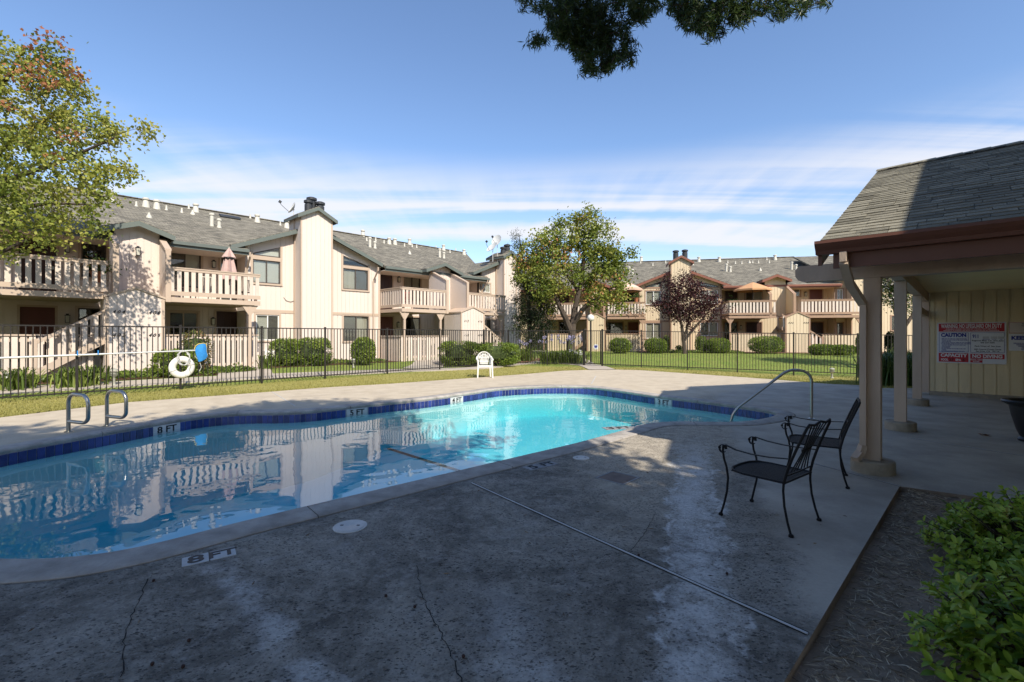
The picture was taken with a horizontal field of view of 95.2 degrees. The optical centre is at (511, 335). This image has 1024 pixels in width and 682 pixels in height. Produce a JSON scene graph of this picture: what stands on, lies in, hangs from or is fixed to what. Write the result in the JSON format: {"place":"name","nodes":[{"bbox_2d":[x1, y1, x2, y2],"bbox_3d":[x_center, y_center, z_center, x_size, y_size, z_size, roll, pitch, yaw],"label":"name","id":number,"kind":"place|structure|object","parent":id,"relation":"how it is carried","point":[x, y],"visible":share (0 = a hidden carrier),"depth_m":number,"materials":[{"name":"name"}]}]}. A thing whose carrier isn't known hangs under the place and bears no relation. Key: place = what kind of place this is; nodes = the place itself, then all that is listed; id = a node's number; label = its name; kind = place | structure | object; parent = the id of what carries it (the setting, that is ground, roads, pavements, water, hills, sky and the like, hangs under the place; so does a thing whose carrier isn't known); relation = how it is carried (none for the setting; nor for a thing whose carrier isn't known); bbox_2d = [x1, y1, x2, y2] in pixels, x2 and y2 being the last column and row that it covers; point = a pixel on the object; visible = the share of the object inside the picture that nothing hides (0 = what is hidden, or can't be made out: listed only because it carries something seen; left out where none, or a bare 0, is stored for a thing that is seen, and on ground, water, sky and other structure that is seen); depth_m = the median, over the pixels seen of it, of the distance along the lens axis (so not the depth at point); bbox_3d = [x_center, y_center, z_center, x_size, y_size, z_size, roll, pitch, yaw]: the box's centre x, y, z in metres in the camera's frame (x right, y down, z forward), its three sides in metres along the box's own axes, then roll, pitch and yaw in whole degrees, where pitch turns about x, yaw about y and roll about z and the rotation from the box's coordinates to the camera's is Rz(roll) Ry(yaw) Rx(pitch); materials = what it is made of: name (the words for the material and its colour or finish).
{"place":"outdoors","nodes":[
{"label":"outdoors","id":0,"kind":"place"},
{"bbox_2d":[218,366,273,377],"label":"walkway","id":1,"kind":"structure","parent":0,"point":[245,374],"depth_m":16.57,"materials":[{"name":"concrete"}]},
{"bbox_2d":[256,355,277,368],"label":"strap plant","id":2,"kind":"object","parent":1,"relation":"on","point":[265,362],"visible":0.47,"depth_m":18.52,"materials":[{"name":"green plant"}]},
{"bbox_2d":[0,361,614,394],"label":"walkway","id":3,"kind":"structure","parent":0,"point":[282,375],"depth_m":15.47,"materials":[{"name":"concrete"}]},
{"bbox_2d":[0,366,45,390],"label":"strap plant","id":4,"kind":"object","parent":3,"relation":"on","point":[14,381],"visible":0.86,"depth_m":12.21,"materials":[{"name":"green plant"}]},
{"bbox_2d":[44,365,97,388],"bbox_3d":[-12.304,1.130,12.899,1.360,0.624,1.635,0,0,0],"label":"strap plant","id":5,"kind":"object","parent":3,"relation":"on","point":[64,378],"visible":0.66,"depth_m":12.80,"materials":[{"name":"green plant"}]},
{"bbox_2d":[64,364,114,385],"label":"strap plant","id":6,"kind":"object","parent":3,"relation":"on","point":[97,375],"visible":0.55,"depth_m":13.38,"materials":[{"name":"green plant"}]},
{"bbox_2d":[404,360,442,368],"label":"walkway","id":7,"kind":"structure","parent":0,"point":[434,363],"depth_m":22.10,"materials":[{"name":"concrete"}]},
{"bbox_2d":[1,350,886,385],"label":"planting bed","id":8,"kind":"object","parent":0,"point":[138,377],"visible":0.1,"depth_m":20.66,"materials":[{"name":"brown soil"}]},
{"bbox_2d":[149,348,197,377],"bbox_3d":[-11.242,0.946,15.600,1.272,1.056,1.300,0,0,0],"label":"clipped bush","id":9,"kind":"object","parent":8,"relation":"on","point":[166,362],"visible":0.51,"depth_m":15.22,"materials":[{"name":"green plant"}]},
{"bbox_2d":[0,358,388,383],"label":"ground cover","id":10,"kind":"object","parent":8,"relation":"on","point":[121,374],"visible":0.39,"depth_m":16.16,"materials":[{"name":"green plant"}]},
{"bbox_2d":[177,329,213,368],"bbox_3d":[-11.226,0.620,16.603,1.153,1.662,1.186,0,0,0],"label":"clipped bush","id":11,"kind":"object","parent":8,"relation":"on","point":[195,343],"visible":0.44,"depth_m":16.48,"materials":[{"name":"green plant"}]},
{"bbox_2d":[268,337,300,365],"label":"clipped bush","id":12,"kind":"object","parent":8,"relation":"on","point":[283,351],"visible":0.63,"depth_m":19.82,"materials":[{"name":"green plant"}]},
{"bbox_2d":[295,337,333,365],"bbox_3d":[-8.834,0.736,20.800,1.651,1.428,1.653,0,0,0],"label":"clipped bush","id":13,"kind":"object","parent":8,"relation":"on","point":[308,351],"visible":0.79,"depth_m":20.36,"materials":[{"name":"green plant"}]},
{"bbox_2d":[504,229,561,357],"bbox_3d":[1.186,-2.472,27.475,3.506,7.882,2.841,0,0,0],"label":"juniper tree","id":14,"kind":"object","parent":8,"relation":"on","point":[532,321],"visible":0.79,"depth_m":27.21,"materials":[{"name":"green plant"}]},
{"bbox_2d":[567,349,582,362],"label":"strap plant","id":15,"kind":"object","parent":8,"relation":"on","point":[578,359],"visible":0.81,"depth_m":23.98,"materials":[{"name":"green plant"}]},
{"bbox_2d":[694,336,708,350],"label":"clipped bush","id":16,"kind":"object","parent":8,"relation":"on","point":[697,344],"visible":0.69,"depth_m":31.81,"materials":[{"name":"green plant"}]},
{"bbox_2d":[663,349,744,353],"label":"ground cover","id":17,"kind":"object","parent":8,"relation":"on","point":[698,351],"visible":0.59,"depth_m":31.60,"materials":[{"name":"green plant"}]},
{"bbox_2d":[705,338,731,352],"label":"clipped bush","id":18,"kind":"object","parent":8,"relation":"on","point":[712,344],"visible":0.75,"depth_m":31.07,"materials":[{"name":"green plant"}]},
{"bbox_2d":[0,350,911,415],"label":"lawn","id":19,"kind":"structure","parent":0,"point":[772,362],"depth_m":20.77,"materials":[{"name":"green plant"}]},
{"bbox_2d":[0,26,165,265],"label":"sweetgum tree","id":20,"kind":"object","parent":19,"relation":"on","point":[20,201],"visible":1,"depth_m":12.97,"materials":[{"name":"green plant"}]},
{"bbox_2d":[0,324,508,398],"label":"pool fence","id":21,"kind":"object","parent":19,"relation":"on","point":[180,327],"visible":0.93,"depth_m":14.32,"materials":[{"name":"brown metal"}]},
{"bbox_2d":[0,343,207,361],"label":"skimmer net","id":22,"kind":"object","parent":21,"relation":"attached to","point":[200,350],"visible":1,"depth_m":12.10,"materials":[{"name":"metal"}]},
{"bbox_2d":[168,350,201,377],"bbox_3d":[-9.101,0.804,13.030,0.192,0.790,0.788,0,0,40],"label":"life ring","id":23,"kind":"object","parent":21,"relation":"hanging from","point":[179,359],"visible":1,"depth_m":12.94,"materials":[{"name":"white plastic"}]},
{"bbox_2d":[0,177,529,374],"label":"apartment building","id":24,"kind":"structure","parent":19,"relation":"on","point":[308,267],"depth_m":21.01,"materials":[{"name":"beige paint"}]},
{"bbox_2d":[17,304,57,369],"bbox_3d":[-17.045,0.110,16.787,0.105,2.381,1.027,0,0,44],"label":"door","id":25,"kind":"structure","parent":24,"relation":"in","point":[26,314],"depth_m":16.77,"materials":[{"name":"wood"}]},
{"bbox_2d":[16,237,58,291],"bbox_3d":[-17.042,-2.598,16.791,0.105,2.295,1.091,0,0,44],"label":"door","id":26,"kind":"structure","parent":24,"relation":"in","point":[48,253],"depth_m":16.79,"materials":[{"name":"metal"}]},
{"bbox_2d":[75,306,99,355],"bbox_3d":[-16.144,-0.165,17.850,0.332,1.884,0.822,0,0,44],"label":"window","id":27,"kind":"structure","parent":24,"relation":"in","point":[81,312],"depth_m":17.82,"materials":[{"name":"black glass"}]},
{"bbox_2d":[78,243,108,280],"bbox_3d":[-16.062,-2.902,17.936,0.332,1.557,0.883,0,0,44],"label":"window","id":28,"kind":"structure","parent":24,"relation":"in","point":[101,251],"depth_m":17.98,"materials":[{"name":"black glass"}]},
{"bbox_2d":[70,253,126,282],"bbox_3d":[-14.006,-2.325,15.856,1.497,1.050,1.364,0,0,0],"label":"potted plant","id":29,"kind":"object","parent":24,"relation":"on","point":[98,274],"visible":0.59,"depth_m":15.73,"materials":[{"name":"green plant"}]},
{"bbox_2d":[166,310,199,348],"bbox_3d":[-14.075,-0.170,19.991,0.332,1.793,1.192,0,0,44],"label":"window","id":30,"kind":"structure","parent":24,"relation":"in","point":[186,318],"depth_m":20.00,"materials":[{"name":"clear glass"}]},
{"bbox_2d":[171,253,203,288],"bbox_3d":[-13.982,-2.873,19.965,0.162,1.798,1.332,0,0,44],"label":"window","id":31,"kind":"structure","parent":24,"relation":"in","point":[177,260],"depth_m":20.09,"materials":[{"name":"brown glass"}]},
{"bbox_2d":[215,310,236,362],"bbox_3d":[-12.801,0.079,21.179,0.105,2.442,1.192,0,0,44],"label":"door","id":32,"kind":"structure","parent":24,"relation":"in","point":[224,318],"depth_m":21.06,"materials":[{"name":"wood"}]},
{"bbox_2d":[218,258,236,299],"bbox_3d":[-12.836,-2.572,21.273,0.332,2.398,1.019,0,0,44],"label":"door","id":33,"kind":"structure","parent":24,"relation":"in","point":[220,260],"depth_m":21.06,"materials":[{"name":"glass"}]},
{"bbox_2d":[221,247,236,299],"bbox_3d":[-11.608,-2.503,19.198,0.603,2.246,0.618,0,0,0],"label":"patio umbrella","id":34,"kind":"object","parent":24,"relation":"on","point":[228,264],"visible":0.85,"depth_m":19.08,"materials":[{"name":"pink fabric"}]},
{"bbox_2d":[250,243,282,259],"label":"clerestory window","id":35,"kind":"structure","parent":24,"relation":"in","point":[260,250],"depth_m":21.18,"materials":[{"name":"brown glass"}]},
{"bbox_2d":[251,257,282,285],"bbox_3d":[-11.191,-2.874,21.248,0.332,1.205,1.332,0,0,44],"label":"window","id":36,"kind":"structure","parent":24,"relation":"in","point":[270,270],"depth_m":21.27,"materials":[{"name":"grey glass"}]},
{"bbox_2d":[254,312,280,341],"bbox_3d":[-11.165,-0.353,21.274,0.332,1.323,1.146,0,0,44],"label":"window","id":37,"kind":"structure","parent":24,"relation":"in","point":[267,320],"depth_m":21.25,"materials":[{"name":"clear glass"}]},
{"bbox_2d":[341,267,369,291],"bbox_3d":[-8.139,-2.895,24.291,0.172,1.225,1.555,0,0,44],"label":"window","id":38,"kind":"structure","parent":24,"relation":"in","point":[352,279],"depth_m":24.31,"materials":[{"name":"grey glass"}]},
{"bbox_2d":[341,254,369,269],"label":"clerestory window","id":39,"kind":"structure","parent":24,"relation":"in","point":[362,260],"depth_m":24.31,"materials":[{"name":"brown glass"}]},
{"bbox_2d":[342,314,369,342],"bbox_3d":[-8.114,-0.354,24.316,0.172,1.459,1.558,0,0,44],"label":"window","id":40,"kind":"structure","parent":24,"relation":"in","point":[349,321],"depth_m":24.27,"materials":[{"name":"grey glass"}]},
{"bbox_2d":[380,268,393,309],"bbox_3d":[-7.325,-2.652,26.840,0.105,2.405,1.130,0,0,44],"label":"door","id":41,"kind":"structure","parent":24,"relation":"in","point":[386,281],"depth_m":26.88,"materials":[{"name":"metal"}]},
{"bbox_2d":[380,315,393,335],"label":"door","id":42,"kind":"structure","parent":24,"relation":"in","point":[386,321],"depth_m":26.93,"materials":[{"name":"wood"}]},
{"bbox_2d":[401,316,420,345],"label":"window","id":43,"kind":"structure","parent":24,"relation":"in","point":[412,322],"depth_m":28.30,"materials":[{"name":"black glass"}]},
{"bbox_2d":[403,277,421,301],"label":"window","id":44,"kind":"structure","parent":24,"relation":"in","point":[407,282],"depth_m":28.30,"materials":[{"name":"brown glass"}]},
{"bbox_2d":[477,282,491,293],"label":"window","id":45,"kind":"structure","parent":24,"relation":"in","point":[487,290],"depth_m":30.84,"materials":[{"name":"white glass"}]},
{"bbox_2d":[350,337,376,364],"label":"clipped bush","id":46,"kind":"object","parent":19,"relation":"on","point":[362,351],"visible":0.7,"depth_m":20.91,"materials":[{"name":"green plant"}]},
{"bbox_2d":[437,340,480,365],"bbox_3d":[-2.531,0.883,22.612,2.196,1.348,2.068,0,0,0],"label":"clipped bush","id":47,"kind":"object","parent":19,"relation":"on","point":[464,351],"visible":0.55,"depth_m":21.98,"materials":[{"name":"green plant"}]},
{"bbox_2d":[473,341,520,365],"bbox_3d":[-0.799,0.936,22.781,2.531,1.327,2.110,0,0,0],"label":"clipped bush","id":48,"kind":"object","parent":19,"relation":"on","point":[503,354],"visible":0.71,"depth_m":22.19,"materials":[{"name":"green plant"}]},
{"bbox_2d":[515,340,539,360],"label":"strap plant","id":49,"kind":"object","parent":19,"relation":"on","point":[528,356],"visible":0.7,"depth_m":25.75,"materials":[{"name":"green plant"}]},
{"bbox_2d":[509,329,582,364],"bbox_3d":[1.699,0.657,23.450,3.756,1.885,0.062,0,0,8],"label":"pool fence","id":50,"kind":"object","parent":19,"relation":"on","point":[520,362],"visible":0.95,"depth_m":23.42,"materials":[{"name":"brown metal"}]},
{"bbox_2d":[583,329,602,365],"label":"pool gate","id":51,"kind":"structure","parent":50,"relation":"attached to","point":[601,347],"depth_m":22.59,"materials":[{"name":"brown metal"}]},
{"bbox_2d":[535,334,560,363],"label":"strap plant","id":52,"kind":"object","parent":19,"relation":"on","point":[541,360],"visible":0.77,"depth_m":24.29,"materials":[{"name":"green plant"}]},
{"bbox_2d":[550,334,586,363],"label":"strap plant","id":53,"kind":"object","parent":19,"relation":"on","point":[558,358],"visible":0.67,"depth_m":24.26,"materials":[{"name":"green plant"}]},
{"bbox_2d":[506,200,640,352],"bbox_3d":[3.601,-3.156,26.912,7.458,9.293,4.923,0,0,-17],"label":"liquidambar tree","id":54,"kind":"object","parent":19,"relation":"on","point":[539,267],"visible":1,"depth_m":26.46,"materials":[{"name":"green plant"}]},
{"bbox_2d":[587,314,593,362],"bbox_3d":[4.101,0.219,24.340,0.380,2.618,0.380,0,0,0],"label":"globe lamp","id":55,"kind":"object","parent":19,"relation":"on","point":[590,317],"visible":0.9,"depth_m":24.30,"materials":[{"name":"white glass"}]},
{"bbox_2d":[609,337,632,353],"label":"clipped bush","id":56,"kind":"object","parent":19,"relation":"on","point":[629,343],"visible":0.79,"depth_m":30.60,"materials":[{"name":"green plant"}]},
{"bbox_2d":[643,337,666,352],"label":"clipped bush","id":57,"kind":"object","parent":19,"relation":"on","point":[656,345],"visible":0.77,"depth_m":30.57,"materials":[{"name":"green plant"}]},
{"bbox_2d":[650,267,733,353],"bbox_3d":[11.480,-1.592,30.466,5.207,5.812,3.236,0,0,-24],"label":"plum tree","id":58,"kind":"object","parent":19,"relation":"on","point":[682,310],"visible":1,"depth_m":30.27,"materials":[{"name":"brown plant"}]},
{"bbox_2d":[521,249,912,351],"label":"apartment building","id":59,"kind":"structure","parent":19,"relation":"on","point":[791,303],"depth_m":35.46,"materials":[{"name":"yellow"}]},
{"bbox_2d":[606,321,623,342],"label":"window","id":60,"kind":"structure","parent":59,"relation":"in","point":[610,325],"depth_m":38.34,"materials":[{"name":"grey glass"}]},
{"bbox_2d":[628,322,637,348],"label":"door","id":61,"kind":"structure","parent":59,"relation":"in","point":[632,326],"depth_m":38.02,"materials":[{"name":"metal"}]},
{"bbox_2d":[645,290,661,305],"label":"window","id":62,"kind":"structure","parent":59,"relation":"in","point":[649,294],"depth_m":36.60,"materials":[{"name":"white glass"}]},
{"bbox_2d":[645,322,661,338],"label":"window","id":63,"kind":"structure","parent":59,"relation":"in","point":[649,326],"depth_m":36.56,"materials":[{"name":"white glass"}]},
{"bbox_2d":[645,280,661,288],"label":"clerestory window","id":64,"kind":"structure","parent":59,"relation":"in","point":[650,285],"depth_m":36.54,"materials":[{"name":"grey glass"}]},
{"bbox_2d":[699,321,718,336],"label":"window","id":65,"kind":"structure","parent":59,"relation":"in","point":[715,327],"depth_m":35.75,"materials":[{"name":"grey glass"}]},
{"bbox_2d":[724,291,737,316],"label":"door","id":66,"kind":"structure","parent":59,"relation":"in","point":[726,293],"depth_m":36.50,"materials":[{"name":"metal"}]},
{"bbox_2d":[723,321,738,343],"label":"window","id":67,"kind":"structure","parent":59,"relation":"in","point":[735,324],"depth_m":36.65,"materials":[{"name":"glass"}]},
{"bbox_2d":[734,282,771,312],"bbox_3d":[17.485,-2.620,33.947,2.320,2.480,2.320,0,0,-40],"label":"patio umbrella","id":68,"kind":"object","parent":59,"relation":"on","point":[752,287],"visible":0.98,"depth_m":33.50,"materials":[{"name":"orange fabric"}]},
{"bbox_2d":[744,292,762,315],"bbox_3d":[18.738,-2.512,36.254,1.357,2.276,0.332,0,0,12],"label":"glass door","id":69,"kind":"structure","parent":59,"relation":"in","point":[756,295],"depth_m":36.21,"materials":[{"name":"black glass"}]},
{"bbox_2d":[745,321,762,348],"bbox_3d":[18.719,0.070,36.165,1.236,2.260,0.105,0,0,12],"label":"door","id":70,"kind":"structure","parent":59,"relation":"in","point":[752,327],"depth_m":36.17,"materials":[{"name":"metal"}]},
{"bbox_2d":[809,289,823,314],"bbox_3d":[22.946,-2.523,35.283,1.009,2.146,0.105,0,0,12],"label":"door","id":71,"kind":"structure","parent":59,"relation":"in","point":[813,293],"depth_m":35.29,"materials":[{"name":"metal"}]},
{"bbox_2d":[810,321,823,343],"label":"door","id":72,"kind":"structure","parent":59,"relation":"in","point":[816,327],"depth_m":35.24,"materials":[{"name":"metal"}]},
{"bbox_2d":[603,330,911,377],"bbox_3d":[10.441,0.773,20.640,12.694,2.049,0.062,0,0,17],"label":"pool fence","id":73,"kind":"object","parent":19,"relation":"on","point":[729,368],"visible":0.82,"depth_m":20.93,"materials":[{"name":"brown metal"}]},
{"bbox_2d":[747,335,784,353],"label":"clipped bush","id":74,"kind":"object","parent":19,"relation":"on","point":[768,344],"visible":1,"depth_m":30.24,"materials":[{"name":"green plant"}]},
{"bbox_2d":[807,343,836,354],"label":"clipped bush","id":75,"kind":"object","parent":19,"relation":"on","point":[821,349],"visible":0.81,"depth_m":28.08,"materials":[{"name":"green plant"}]},
{"bbox_2d":[832,344,855,354],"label":"clipped bush","id":76,"kind":"object","parent":19,"relation":"on","point":[844,351],"visible":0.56,"depth_m":27.83,"materials":[{"name":"green plant"}]},
{"bbox_2d":[842,353,893,386],"bbox_3d":[11.059,0.991,14.221,1.688,1.058,1.695,0,0,0],"label":"strap plant","id":77,"kind":"object","parent":19,"relation":"on","point":[885,375],"visible":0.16,"depth_m":13.93,"materials":[{"name":"green plant"}]},
{"bbox_2d":[860,278,911,325],"bbox_3d":[17.863,-1.433,20.948,4.221,6.477,2.675,0,0,0],"label":"crape myrtle tree","id":78,"kind":"object","parent":19,"relation":"on","point":[887,286],"visible":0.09,"depth_m":20.92,"materials":[{"name":"green plant"}]},
{"bbox_2d":[883,331,893,352],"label":"clipped bush","id":79,"kind":"object","parent":19,"relation":"on","point":[888,333],"visible":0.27,"depth_m":21.91,"materials":[{"name":"green plant"}]},
{"bbox_2d":[883,348,911,385],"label":"strap plant","id":80,"kind":"object","parent":19,"relation":"on","point":[890,353],"visible":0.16,"depth_m":14.12,"materials":[{"name":"green plant"}]},
{"bbox_2d":[885,352,911,385],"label":"strap plant","id":81,"kind":"object","parent":19,"relation":"on","point":[908,369],"visible":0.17,"depth_m":13.82,"materials":[{"name":"green plant"}]},
{"bbox_2d":[0,369,1023,681],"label":"pool deck","id":82,"kind":"structure","parent":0,"point":[494,615],"depth_m":3.00,"materials":[{"name":"concrete"}]},
{"bbox_2d":[64,393,90,432],"bbox_3d":[-6.679,1.202,7.185,0.541,0.636,0.110,0,0,18],"label":"grab rail","id":83,"kind":"object","parent":82,"relation":"on","point":[69,421],"visible":0.97,"depth_m":7.18,"materials":[{"name":"metal"}]},
{"bbox_2d":[102,389,127,426],"bbox_3d":[-6.482,1.202,7.644,0.541,0.636,0.110,0,0,18],"label":"grab rail","id":84,"kind":"object","parent":82,"relation":"on","point":[125,397],"visible":0.98,"depth_m":7.64,"materials":[{"name":"metal"}]},
{"bbox_2d":[333,520,366,533],"bbox_3d":[-1.269,1.495,3.662,0.256,0.014,0.256,0,0,0],"label":"skimmer cover","id":85,"kind":"object","parent":82,"relation":"on","point":[348,526],"visible":1,"depth_m":3.64,"materials":[{"name":"white plastic"}]},
{"bbox_2d":[0,385,794,584],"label":"swimming pool","id":86,"kind":"structure","parent":82,"relation":"in","point":[95,501],"depth_m":8.55,"materials":[{"name":"blue liquid"}]},
{"bbox_2d":[428,392,728,412],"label":"wall","id":87,"kind":"structure","parent":86,"relation":"in","point":[553,397],"depth_m":12.11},
{"bbox_2d":[476,351,493,377],"bbox_3d":[-0.983,1.043,16.718,0.625,0.915,0.632,0,0,-8],"label":"plastic chair","id":88,"kind":"object","parent":82,"relation":"on","point":[490,365],"visible":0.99,"depth_m":16.90,"materials":[{"name":"white plastic"}]},
{"bbox_2d":[595,471,639,484],"bbox_3d":[1.110,1.498,4.910,0.340,0.008,0.340,0,0,44],"label":"valve box cover","id":89,"kind":"object","parent":82,"relation":"on","point":[616,477],"visible":1,"depth_m":4.91,"materials":[{"name":"paint"}]},
{"bbox_2d":[730,369,814,421],"bbox_3d":[4.761,1.262,8.576,1.392,1.315,0.118,0,0,20],"label":"hand rail","id":90,"kind":"object","parent":82,"relation":"on","point":[769,384],"visible":0.88,"depth_m":8.48,"materials":[{"name":"metal"}]},
{"bbox_2d":[718,418,830,537],"bbox_3d":[2.140,1.071,3.806,0.560,0.858,0.682,0,0,-37],"label":"patio chair","id":91,"kind":"object","parent":82,"relation":"on","point":[756,468],"visible":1,"depth_m":3.74,"materials":[{"name":"black metal"}]},
{"bbox_2d":[781,397,860,488],"bbox_3d":[3.235,1.071,4.906,0.682,0.858,0.561,0,0,34],"label":"patio chair","id":92,"kind":"object","parent":82,"relation":"on","point":[827,442],"visible":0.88,"depth_m":4.84,"materials":[{"name":"black metal"}]},
{"bbox_2d":[795,141,1023,476],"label":"clubhouse","id":93,"kind":"structure","parent":82,"relation":"on","point":[940,239],"depth_m":5.41,"materials":[{"name":"wood"}]},
{"bbox_2d":[937,322,1005,363],"bbox_3d":[11.052,0.183,11.262,1.191,0.992,0.010,0,0,44],"label":"pool rules sign","id":94,"kind":"object","parent":93,"relation":"attached to","point":[973,342],"visible":1,"depth_m":11.24,"materials":[{"name":"white paint"}]},
{"bbox_2d":[1009,334,1023,350],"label":"gate sign","id":95,"kind":"object","parent":93,"relation":"attached to","point":[1016,342],"visible":1,"depth_m":10.74,"materials":[{"name":"white plastic"}]},
{"bbox_2d":[1009,322,1023,332],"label":"clothing sign","id":96,"kind":"object","parent":93,"relation":"attached to","point":[1016,327],"visible":1,"depth_m":10.73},
{"bbox_2d":[1000,398,1023,441],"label":"patio urn","id":97,"kind":"object","parent":82,"relation":"on","point":[1016,407],"visible":1,"depth_m":6.61,"materials":[{"name":"black metal"}]},
{"bbox_2d":[0,0,1023,263],"label":"sky","id":98,"kind":"structure","parent":0,"point":[427,122],"materials":[{"name":"blue"}]},
{"bbox_2d":[514,0,833,81],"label":"fern pine tree","id":99,"kind":"object","parent":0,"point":[589,35],"visible":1,"depth_m":4.77,"materials":[{"name":"green plant"}]},
{"bbox_2d":[790,487,1016,681],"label":"soil bed","id":100,"kind":"object","parent":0,"point":[898,660],"visible":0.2,"depth_m":2.65,"materials":[{"name":"brown soil"}]},
{"bbox_2d":[903,551,1023,681],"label":"hedge shrub","id":101,"kind":"object","parent":100,"relation":"on","point":[970,618],"visible":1,"depth_m":2.05,"materials":[{"name":"green plant"}]},
{"bbox_2d":[915,485,1023,577],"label":"hedge shrub","id":102,"kind":"object","parent":100,"relation":"on","point":[994,527],"visible":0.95,"depth_m":3.06,"materials":[{"name":"green plant"}]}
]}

